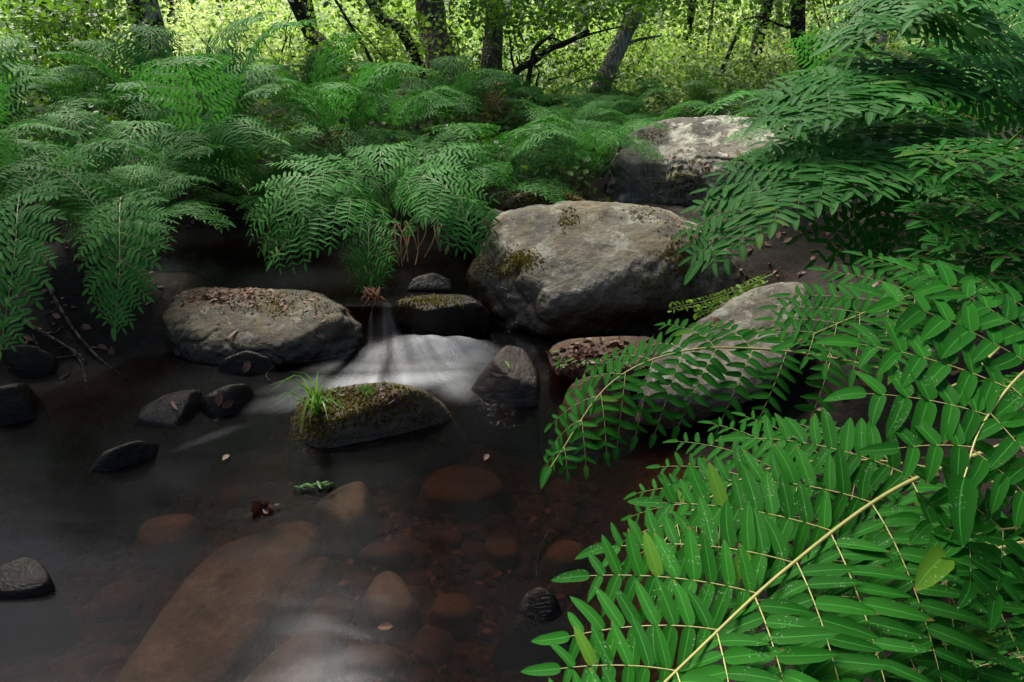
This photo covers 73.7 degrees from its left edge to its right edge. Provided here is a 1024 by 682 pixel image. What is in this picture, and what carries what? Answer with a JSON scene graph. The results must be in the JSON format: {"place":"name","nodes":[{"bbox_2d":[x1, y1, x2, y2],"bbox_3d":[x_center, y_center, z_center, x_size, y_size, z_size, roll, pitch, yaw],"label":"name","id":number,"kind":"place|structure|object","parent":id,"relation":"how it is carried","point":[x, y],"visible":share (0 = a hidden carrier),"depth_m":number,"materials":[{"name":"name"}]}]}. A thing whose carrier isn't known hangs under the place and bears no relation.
{"place":"outdoors","nodes":[
{"label":"outdoors","id":0,"kind":"place"},
{"bbox_2d":[45,478,604,681],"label":"gravel","id":1,"kind":"structure","parent":0,"point":[108,612],"depth_m":1.82,"materials":[{"name":"gravel"}]},
{"bbox_2d":[357,571,422,645],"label":"submerged rock","id":2,"kind":"object","parent":1,"relation":"on","point":[389,596],"visible":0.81,"depth_m":1.65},
{"bbox_2d":[288,475,597,681],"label":"leaf litter","id":3,"kind":"object","parent":1,"relation":"on","point":[476,649],"visible":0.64,"depth_m":1.81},
{"bbox_2d":[478,534,521,574],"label":"submerged rock","id":4,"kind":"object","parent":1,"relation":"on","point":[501,552],"visible":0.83,"depth_m":1.87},
{"bbox_2d":[200,276,483,337],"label":"stream water","id":5,"kind":"structure","parent":0,"point":[379,327],"depth_m":3.17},
{"bbox_2d":[0,0,1023,681],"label":"ground","id":6,"kind":"structure","parent":0,"point":[94,426],"depth_m":2.67,"materials":[{"name":"soil"}]},
{"bbox_2d":[0,345,55,378],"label":"rock","id":7,"kind":"object","parent":6,"relation":"on","point":[29,362],"visible":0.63,"depth_m":2.56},
{"bbox_2d":[2,61,54,139],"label":"fern","id":8,"kind":"object","parent":6,"relation":"on","point":[26,68],"visible":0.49,"depth_m":3.90,"materials":[{"name":"green plant"}]},
{"bbox_2d":[0,383,61,464],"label":"rock","id":9,"kind":"object","parent":6,"relation":"on","point":[27,434],"visible":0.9,"depth_m":2.33,"materials":[{"name":"stone"}]},
{"bbox_2d":[0,43,72,102],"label":"fern","id":10,"kind":"object","parent":6,"relation":"on","point":[42,89],"visible":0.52,"depth_m":4.45,"materials":[{"name":"green plant"}]},
{"bbox_2d":[0,557,81,662],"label":"rock","id":11,"kind":"object","parent":6,"relation":"on","point":[36,619],"visible":0.96,"depth_m":1.61,"materials":[{"name":"stone"}]},
{"bbox_2d":[6,305,84,378],"bbox_3d":[-1.812,-0.028,2.650,0.330,0.256,0.110,15,28,29],"label":"root","id":12,"kind":"object","parent":6,"relation":"on","point":[55,339],"visible":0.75,"depth_m":2.64,"materials":[{"name":"brown plant"}]},
{"bbox_2d":[0,34,100,220],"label":"fern","id":13,"kind":"object","parent":6,"relation":"on","point":[14,81],"visible":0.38,"depth_m":3.67,"materials":[{"name":"green plant"}]},
{"bbox_2d":[0,82,122,358],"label":"fern","id":14,"kind":"object","parent":6,"relation":"on","point":[18,247],"visible":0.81,"depth_m":2.17,"materials":[{"name":"green plant"}]},
{"bbox_2d":[0,0,131,123],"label":"sapling","id":15,"kind":"object","parent":6,"relation":"on","point":[34,29],"visible":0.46,"depth_m":5.27,"materials":[{"name":"green plant"}]},
{"bbox_2d":[2,40,154,136],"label":"fern","id":16,"kind":"object","parent":6,"relation":"on","point":[75,91],"visible":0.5,"depth_m":4.89,"materials":[{"name":"green plant"}]},
{"bbox_2d":[0,132,168,248],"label":"fern","id":17,"kind":"object","parent":6,"relation":"on","point":[12,157],"visible":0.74,"depth_m":2.75,"materials":[{"name":"green plant"}]},
{"bbox_2d":[44,281,134,383],"bbox_3d":[-1.676,-0.033,2.689,0.421,0.370,0.035,12,27,25],"label":"root","id":18,"kind":"object","parent":6,"relation":"on","point":[59,306],"visible":0.94,"depth_m":2.71,"materials":[{"name":"brown plant"}]},
{"bbox_2d":[1,0,186,115],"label":"sapling","id":19,"kind":"object","parent":6,"relation":"on","point":[87,30],"visible":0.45,"depth_m":5.53,"materials":[{"name":"green plant"}]},
{"bbox_2d":[0,0,204,102],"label":"shrub","id":20,"kind":"object","parent":6,"relation":"on","point":[132,23],"visible":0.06,"depth_m":6.49,"materials":[{"name":"green plant"}]},
{"bbox_2d":[0,106,225,340],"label":"fern","id":21,"kind":"object","parent":6,"relation":"on","point":[133,228],"visible":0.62,"depth_m":2.32,"materials":[{"name":"green plant"}]},
{"bbox_2d":[52,440,183,522],"bbox_3d":[-1.261,0.422,2.154,0.382,0.266,0.194,0,24,0],"label":"rock","id":22,"kind":"object","parent":6,"relation":"on","point":[137,480],"visible":0.99,"depth_m":2.10,"materials":[{"name":"stone"}]},
{"bbox_2d":[14,163,234,263],"bbox_3d":[-1.686,-0.511,3.021,0.914,0.442,0.794,0,24,0],"label":"fern","id":23,"kind":"object","parent":6,"relation":"on","point":[161,186],"visible":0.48,"depth_m":3.06,"materials":[{"name":"green plant"}]},
{"bbox_2d":[0,0,252,86],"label":"tree","id":24,"kind":"object","parent":6,"relation":"on","point":[154,15],"visible":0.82,"depth_m":5.04,"materials":[{"name":"green plant"}]},
{"bbox_2d":[29,23,283,163],"bbox_3d":[-2.210,-1.480,4.224,1.278,0.900,1.246,-16,29,-32],"label":"fern","id":25,"kind":"object","parent":6,"relation":"on","point":[136,104],"visible":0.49,"depth_m":4.14,"materials":[{"name":"green plant"}]},
{"bbox_2d":[133,514,207,569],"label":"submerged rock","id":26,"kind":"object","parent":6,"relation":"on","point":[170,540],"visible":0.97,"depth_m":1.91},
{"bbox_2d":[132,390,213,484],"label":"rock","id":27,"kind":"object","parent":6,"relation":"on","point":[171,430],"visible":0.77,"depth_m":2.31,"materials":[{"name":"stone"}]},
{"bbox_2d":[119,0,303,72],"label":"shrub","id":28,"kind":"object","parent":6,"relation":"on","point":[208,17],"visible":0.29,"depth_m":7.72,"materials":[{"name":"green plant"}]},
{"bbox_2d":[76,11,353,214],"bbox_3d":[-1.718,-1.232,3.705,1.369,1.035,1.538,-17,29,-33],"label":"fern","id":29,"kind":"object","parent":6,"relation":"on","point":[214,97],"visible":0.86,"depth_m":3.57,"materials":[{"name":"green plant"}]},
{"bbox_2d":[115,521,330,681],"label":"submerged rock","id":30,"kind":"object","parent":6,"relation":"on","point":[214,621],"visible":0.94,"depth_m":1.63,"materials":[{"name":"stone"}]},
{"bbox_2d":[175,48,291,142],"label":"fern","id":31,"kind":"object","parent":6,"relation":"on","point":[199,85],"visible":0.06,"depth_m":4.80,"materials":[{"name":"green plant"}]},
{"bbox_2d":[200,383,271,460],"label":"rock","id":32,"kind":"object","parent":6,"relation":"on","point":[240,425],"visible":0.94,"depth_m":2.39,"materials":[{"name":"stone"}]},
{"bbox_2d":[181,0,293,49],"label":"tree","id":33,"kind":"object","parent":6,"relation":"on","point":[272,2],"visible":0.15,"depth_m":10.77,"materials":[{"name":"green plant"}]},
{"bbox_2d":[202,350,292,417],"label":"rock","id":34,"kind":"object","parent":6,"relation":"on","point":[229,371],"visible":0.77,"depth_m":2.65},
{"bbox_2d":[170,131,339,236],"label":"fern","id":35,"kind":"object","parent":6,"relation":"on","point":[253,197],"visible":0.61,"depth_m":3.61,"materials":[{"name":"green plant"}]},
{"bbox_2d":[162,287,363,402],"bbox_3d":[-1.163,0.001,2.936,1.088,0.441,0.541,0,24,0],"label":"rock","id":36,"kind":"object","parent":6,"relation":"on","point":[297,339],"visible":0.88,"depth_m":2.77,"materials":[{"name":"stone"}]},
{"bbox_2d":[172,286,325,339],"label":"leaf litter","id":37,"kind":"object","parent":36,"relation":"on","point":[222,291],"visible":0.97,"depth_m":2.88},
{"bbox_2d":[186,0,373,80],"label":"shrub","id":38,"kind":"object","parent":6,"relation":"on","point":[266,41],"visible":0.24,"depth_m":7.56,"materials":[{"name":"green plant"}]},
{"bbox_2d":[243,627,342,681],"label":"submerged rock","id":39,"kind":"object","parent":6,"relation":"on","point":[310,655],"visible":0.97,"depth_m":1.52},
{"bbox_2d":[274,557,339,632],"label":"submerged rock","id":40,"kind":"object","parent":6,"relation":"on","point":[309,583],"visible":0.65,"depth_m":1.73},
{"bbox_2d":[260,45,362,111],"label":"fern","id":41,"kind":"object","parent":6,"relation":"on","point":[308,62],"visible":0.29,"depth_m":5.71,"materials":[{"name":"green plant"}]},
{"bbox_2d":[245,31,401,172],"bbox_3d":[-1.190,-1.584,4.500,0.992,0.839,1.616,-17,29,-33],"label":"fern","id":42,"kind":"object","parent":6,"relation":"on","point":[335,54],"visible":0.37,"depth_m":4.53,"materials":[{"name":"green plant"}]},
{"bbox_2d":[256,0,392,82],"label":"tree","id":43,"kind":"object","parent":6,"relation":"on","point":[296,6],"visible":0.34,"depth_m":7.15,"materials":[{"name":"green plant"}]},
{"bbox_2d":[309,481,380,561],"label":"submerged rock","id":44,"kind":"object","parent":6,"relation":"on","point":[346,518],"visible":0.88,"depth_m":1.93,"materials":[{"name":"stone"}]},
{"bbox_2d":[240,61,451,175],"bbox_3d":[-0.980,-1.310,4.073,1.182,0.692,1.138,-8,25,-18],"label":"fern","id":45,"kind":"object","parent":6,"relation":"on","point":[353,116],"visible":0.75,"depth_m":3.85,"materials":[{"name":"green plant"}]},
{"bbox_2d":[261,0,478,73],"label":"shrub","id":46,"kind":"object","parent":6,"relation":"on","point":[384,12],"visible":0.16,"depth_m":7.67,"materials":[{"name":"green plant"}]},
{"bbox_2d":[246,130,500,310],"bbox_3d":[-0.541,-0.647,3.405,1.339,0.654,1.221,0,24,0],"label":"fern","id":47,"kind":"object","parent":6,"relation":"on","point":[371,295],"visible":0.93,"depth_m":3.10,"materials":[{"name":"green plant"}]},
{"bbox_2d":[340,643,411,681],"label":"submerged rock","id":48,"kind":"object","parent":6,"relation":"on","point":[365,661],"visible":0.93,"depth_m":1.54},
{"bbox_2d":[288,381,471,496],"bbox_3d":[-0.463,0.324,2.287,0.669,0.356,0.351,0,24,0],"label":"rock","id":49,"kind":"object","parent":6,"relation":"on","point":[336,449],"visible":0.91,"depth_m":2.23,"materials":[{"name":"stone"}]},
{"bbox_2d":[271,368,344,435],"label":"grass tuft","id":50,"kind":"object","parent":49,"relation":"on","point":[316,400],"visible":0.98,"depth_m":2.11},
{"bbox_2d":[304,388,422,427],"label":"leaf litter","id":51,"kind":"object","parent":49,"relation":"on","point":[386,397],"visible":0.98,"depth_m":2.23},
{"bbox_2d":[283,78,479,181],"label":"fern","id":52,"kind":"object","parent":6,"relation":"on","point":[411,108],"visible":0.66,"depth_m":4.17,"materials":[{"name":"green plant"}]},
{"bbox_2d":[294,0,468,109],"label":"sapling","id":53,"kind":"object","parent":6,"relation":"on","point":[362,49],"visible":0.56,"depth_m":6.29,"materials":[{"name":"green plant"}]},
{"bbox_2d":[289,0,476,85],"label":"tree","id":54,"kind":"object","parent":6,"relation":"on","point":[421,6],"visible":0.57,"depth_m":6.88,"materials":[{"name":"brown plant"}]},
{"bbox_2d":[337,0,432,96],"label":"tree","id":55,"kind":"object","parent":6,"relation":"on","point":[402,38],"visible":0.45,"depth_m":6.57,"materials":[{"name":"brown plant"}]},
{"bbox_2d":[355,542,417,575],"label":"submerged rock","id":56,"kind":"object","parent":6,"relation":"on","point":[397,558],"visible":0.8,"depth_m":1.87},
{"bbox_2d":[324,60,449,127],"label":"fern","id":57,"kind":"object","parent":6,"relation":"on","point":[394,76],"visible":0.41,"depth_m":5.12,"materials":[{"name":"green plant"}]},
{"bbox_2d":[407,272,452,291],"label":"rock","id":58,"kind":"object","parent":6,"relation":"on","point":[432,282],"visible":1,"depth_m":3.06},
{"bbox_2d":[391,293,489,364],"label":"rock","id":59,"kind":"object","parent":6,"relation":"on","point":[455,319],"visible":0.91,"depth_m":2.92,"materials":[{"name":"stone"}]},
{"bbox_2d":[3,40,888,210],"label":"undergrowth","id":60,"kind":"object","parent":6,"relation":"on","point":[580,175],"visible":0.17,"depth_m":5.08,"materials":[{"name":"green plant"}]},
{"bbox_2d":[374,55,526,140],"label":"fern","id":61,"kind":"object","parent":6,"relation":"on","point":[472,84],"visible":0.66,"depth_m":4.91,"materials":[{"name":"green plant"}]},
{"bbox_2d":[428,593,480,641],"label":"submerged rock","id":62,"kind":"object","parent":6,"relation":"on","point":[455,615],"visible":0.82,"depth_m":1.67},
{"bbox_2d":[418,466,509,520],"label":"submerged rock","id":63,"kind":"object","parent":6,"relation":"on","point":[466,493],"visible":0.87,"depth_m":2.12,"materials":[{"name":"stone"}]},
{"bbox_2d":[369,0,571,79],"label":"shrub","id":64,"kind":"object","parent":6,"relation":"on","point":[463,43],"visible":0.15,"depth_m":7.46,"materials":[{"name":"green plant"}]},
{"bbox_2d":[403,1,577,122],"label":"tree","id":65,"kind":"object","parent":6,"relation":"on","point":[493,59],"visible":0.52,"depth_m":6.32,"materials":[{"name":"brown plant"}]},
{"bbox_2d":[437,84,551,136],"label":"fern","id":66,"kind":"object","parent":6,"relation":"on","point":[521,90],"visible":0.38,"depth_m":5.30,"materials":[{"name":"green plant"}]},
{"bbox_2d":[452,345,539,456],"bbox_3d":[-0.077,0.218,2.499,0.374,0.364,0.320,0,24,0],"label":"rock","id":67,"kind":"object","parent":6,"relation":"on","point":[497,409],"visible":0.95,"depth_m":2.43,"materials":[{"name":"stone"}]},
{"bbox_2d":[406,126,590,209],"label":"fern","id":68,"kind":"object","parent":6,"relation":"on","point":[516,151],"visible":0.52,"depth_m":3.68,"materials":[{"name":"green plant"}]},
{"bbox_2d":[417,115,588,196],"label":"fern","id":69,"kind":"object","parent":6,"relation":"on","point":[529,127],"visible":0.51,"depth_m":3.85,"materials":[{"name":"green plant"}]},
{"bbox_2d":[0,0,1023,130],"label":"woodland foliage","id":70,"kind":"object","parent":6,"relation":"on","point":[727,44],"visible":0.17,"depth_m":7.30,"materials":[{"name":"green plant"}]},
{"bbox_2d":[2,200,1023,671],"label":"leaf litter","id":71,"kind":"object","parent":6,"relation":"on","point":[112,350],"visible":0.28,"depth_m":2.75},
{"bbox_2d":[490,587,578,667],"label":"rock","id":72,"kind":"object","parent":6,"relation":"on","point":[538,612],"visible":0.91,"depth_m":1.55,"materials":[{"name":"stone"}]},
{"bbox_2d":[490,76,590,143],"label":"fern","id":73,"kind":"object","parent":6,"relation":"on","point":[550,96],"visible":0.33,"depth_m":5.51,"materials":[{"name":"green plant"}]},
{"bbox_2d":[504,187,586,209],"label":"rock","id":74,"kind":"object","parent":6,"relation":"on","point":[524,199],"visible":0.32,"depth_m":3.59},
{"bbox_2d":[487,98,621,166],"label":"fern","id":75,"kind":"object","parent":6,"relation":"on","point":[540,112],"visible":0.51,"depth_m":4.70,"materials":[{"name":"green plant"}]},
{"bbox_2d":[439,10,670,111],"bbox_3d":[0.188,-2.509,6.728,2.576,1.521,1.836,-10,26,-20],"label":"shrub","id":76,"kind":"object","parent":6,"relation":"on","point":[530,44],"visible":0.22,"depth_m":6.62,"materials":[{"name":"green plant"}]},
{"bbox_2d":[426,0,688,134],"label":"tree","id":77,"kind":"object","parent":6,"relation":"on","point":[518,6],"visible":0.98,"depth_m":5.69,"materials":[{"name":"green plant"}]},
{"bbox_2d":[538,539,591,583],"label":"submerged rock","id":78,"kind":"object","parent":6,"relation":"on","point":[559,557],"visible":0.64,"depth_m":1.83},
{"bbox_2d":[464,0,694,80],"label":"shrub","id":79,"kind":"object","parent":6,"relation":"on","point":[567,60],"visible":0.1,"depth_m":8.65,"materials":[{"name":"green plant"}]},
{"bbox_2d":[538,94,642,157],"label":"fern","id":80,"kind":"object","parent":6,"relation":"on","point":[573,97],"visible":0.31,"depth_m":5.14,"materials":[{"name":"green plant"}]},
{"bbox_2d":[548,374,640,460],"bbox_3d":[0.311,0.269,2.430,0.388,0.339,0.232,0,24,0],"label":"rock","id":81,"kind":"object","parent":6,"relation":"on","point":[626,435],"visible":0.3,"depth_m":2.36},
{"bbox_2d":[521,119,668,196],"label":"fern","id":82,"kind":"object","parent":6,"relation":"on","point":[597,154],"visible":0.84,"depth_m":3.99,"materials":[{"name":"green plant"}]},
{"bbox_2d":[464,201,740,338],"bbox_3d":[0.502,-0.287,3.238,1.519,0.702,0.781,0,24,0],"label":"boulder","id":83,"kind":"object","parent":6,"relation":"on","point":[571,269],"visible":0.88,"depth_m":2.98,"materials":[{"name":"stone"}]},
{"bbox_2d":[549,336,662,381],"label":"rock","id":84,"kind":"object","parent":6,"relation":"on","point":[634,340],"visible":0.35,"depth_m":2.63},
{"bbox_2d":[545,337,657,379],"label":"leaf litter","id":85,"kind":"object","parent":84,"relation":"on","point":[572,374],"visible":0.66,"depth_m":2.56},
{"bbox_2d":[546,87,680,139],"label":"fern","id":86,"kind":"object","parent":6,"relation":"on","point":[640,98],"visible":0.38,"depth_m":5.27,"materials":[{"name":"green plant"}]},
{"bbox_2d":[576,75,670,112],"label":"fern","id":87,"kind":"object","parent":6,"relation":"on","point":[642,88],"visible":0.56,"depth_m":6.05,"materials":[{"name":"green plant"}]},
{"bbox_2d":[547,14,711,93],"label":"shrub","id":88,"kind":"object","parent":6,"relation":"on","point":[608,42],"visible":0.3,"depth_m":7.58,"materials":[{"name":"green plant"}]},
{"bbox_2d":[552,0,729,104],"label":"tree","id":89,"kind":"object","parent":6,"relation":"on","point":[612,58],"visible":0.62,"depth_m":6.23,"materials":[{"name":"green plant"}]},
{"bbox_2d":[584,100,719,143],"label":"fern","id":90,"kind":"object","parent":6,"relation":"on","point":[622,119],"visible":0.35,"depth_m":4.52,"materials":[{"name":"green plant"}]},
{"bbox_2d":[597,0,785,50],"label":"shrub","id":91,"kind":"object","parent":6,"relation":"on","point":[706,10],"visible":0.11,"depth_m":9.83,"materials":[{"name":"green plant"}]},
{"bbox_2d":[652,63,758,117],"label":"fern","id":92,"kind":"object","parent":6,"relation":"on","point":[709,92],"visible":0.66,"depth_m":5.19,"materials":[{"name":"green plant"}]},
{"bbox_2d":[659,29,752,100],"bbox_3d":[2.068,-2.838,7.240,1.190,0.876,2.176,0,24,0],"label":"sapling","id":93,"kind":"object","parent":6,"relation":"on","point":[727,56],"visible":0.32,"depth_m":7.13,"materials":[{"name":"green plant"}]},
{"bbox_2d":[631,1,782,85],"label":"sapling","id":94,"kind":"object","parent":6,"relation":"on","point":[708,44],"visible":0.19,"depth_m":8.13,"materials":[{"name":"green plant"}]},
{"bbox_2d":[633,282,810,443],"bbox_3d":[0.738,0.124,2.352,0.651,0.675,0.515,0,24,0],"label":"rock","id":95,"kind":"object","parent":6,"relation":"on","point":[742,311],"visible":0.45,"depth_m":2.20,"materials":[{"name":"stone"}]},
{"bbox_2d":[667,273,772,319],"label":"creeper","id":96,"kind":"object","parent":95,"relation":"on","point":[737,293],"visible":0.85,"depth_m":2.33,"materials":[{"name":"green plant"}]},
{"bbox_2d":[602,115,859,205],"bbox_3d":[1.515,-1.010,4.226,1.901,0.730,0.968,0,24,0],"label":"boulder","id":97,"kind":"object","parent":6,"relation":"on","point":[668,179],"visible":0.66,"depth_m":3.91,"materials":[{"name":"stone"}]},
{"bbox_2d":[651,0,855,92],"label":"tree","id":98,"kind":"object","parent":6,"relation":"on","point":[797,25],"visible":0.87,"depth_m":6.18,"materials":[{"name":"green plant"}]},
{"bbox_2d":[745,0,773,72],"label":"tree","id":99,"kind":"object","parent":6,"relation":"on","point":[763,23],"visible":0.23,"depth_m":7.55,"materials":[{"name":"brown plant"}]},
{"bbox_2d":[520,407,1023,681],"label":"fern","id":100,"kind":"object","parent":6,"relation":"on","point":[834,638],"visible":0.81,"depth_m":0.80,"materials":[{"name":"green plant"}]},
{"bbox_2d":[540,201,1023,488],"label":"fern","id":101,"kind":"object","parent":6,"relation":"on","point":[848,314],"visible":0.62,"depth_m":1.50,"materials":[{"name":"green plant"}]},
{"bbox_2d":[692,25,888,210],"bbox_3d":[1.341,-1.043,3.308,0.919,0.883,1.249,12,27,25],"label":"fern","id":102,"kind":"object","parent":6,"relation":"on","point":[734,96],"visible":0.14,"depth_m":3.10,"materials":[{"name":"green plant"}]},
{"bbox_2d":[712,0,940,67],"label":"shrub","id":103,"kind":"object","parent":6,"relation":"on","point":[815,17],"visible":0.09,"depth_m":7.61,"materials":[{"name":"green plant"}]},
{"bbox_2d":[672,0,1023,284],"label":"fern","id":104,"kind":"object","parent":6,"relation":"on","point":[815,166],"visible":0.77,"depth_m":1.84,"materials":[{"name":"green plant"}]},
{"bbox_2d":[779,0,1018,65],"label":"shrub","id":105,"kind":"object","parent":6,"relation":"on","point":[887,41],"visible":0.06,"depth_m":6.84,"materials":[{"name":"green plant"}]},
{"bbox_2d":[786,103,1023,306],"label":"fern","id":106,"kind":"object","parent":6,"relation":"on","point":[995,175],"visible":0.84,"depth_m":1.29,"materials":[{"name":"green plant"}]},
{"bbox_2d":[788,0,1023,203],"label":"fern","id":107,"kind":"object","parent":6,"relation":"on","point":[915,13],"visible":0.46,"depth_m":1.92,"materials":[{"name":"green plant"}]},
{"bbox_2d":[815,256,1023,629],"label":"fern","id":108,"kind":"object","parent":6,"relation":"on","point":[961,495],"visible":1,"depth_m":0.70,"materials":[{"name":"green plant"}]},
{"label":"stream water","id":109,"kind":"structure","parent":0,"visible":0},
{"bbox_2d":[249,500,278,514],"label":"dead leaf clump","id":110,"kind":"object","parent":109,"relation":"on","point":[264,506],"visible":1,"depth_m":1.88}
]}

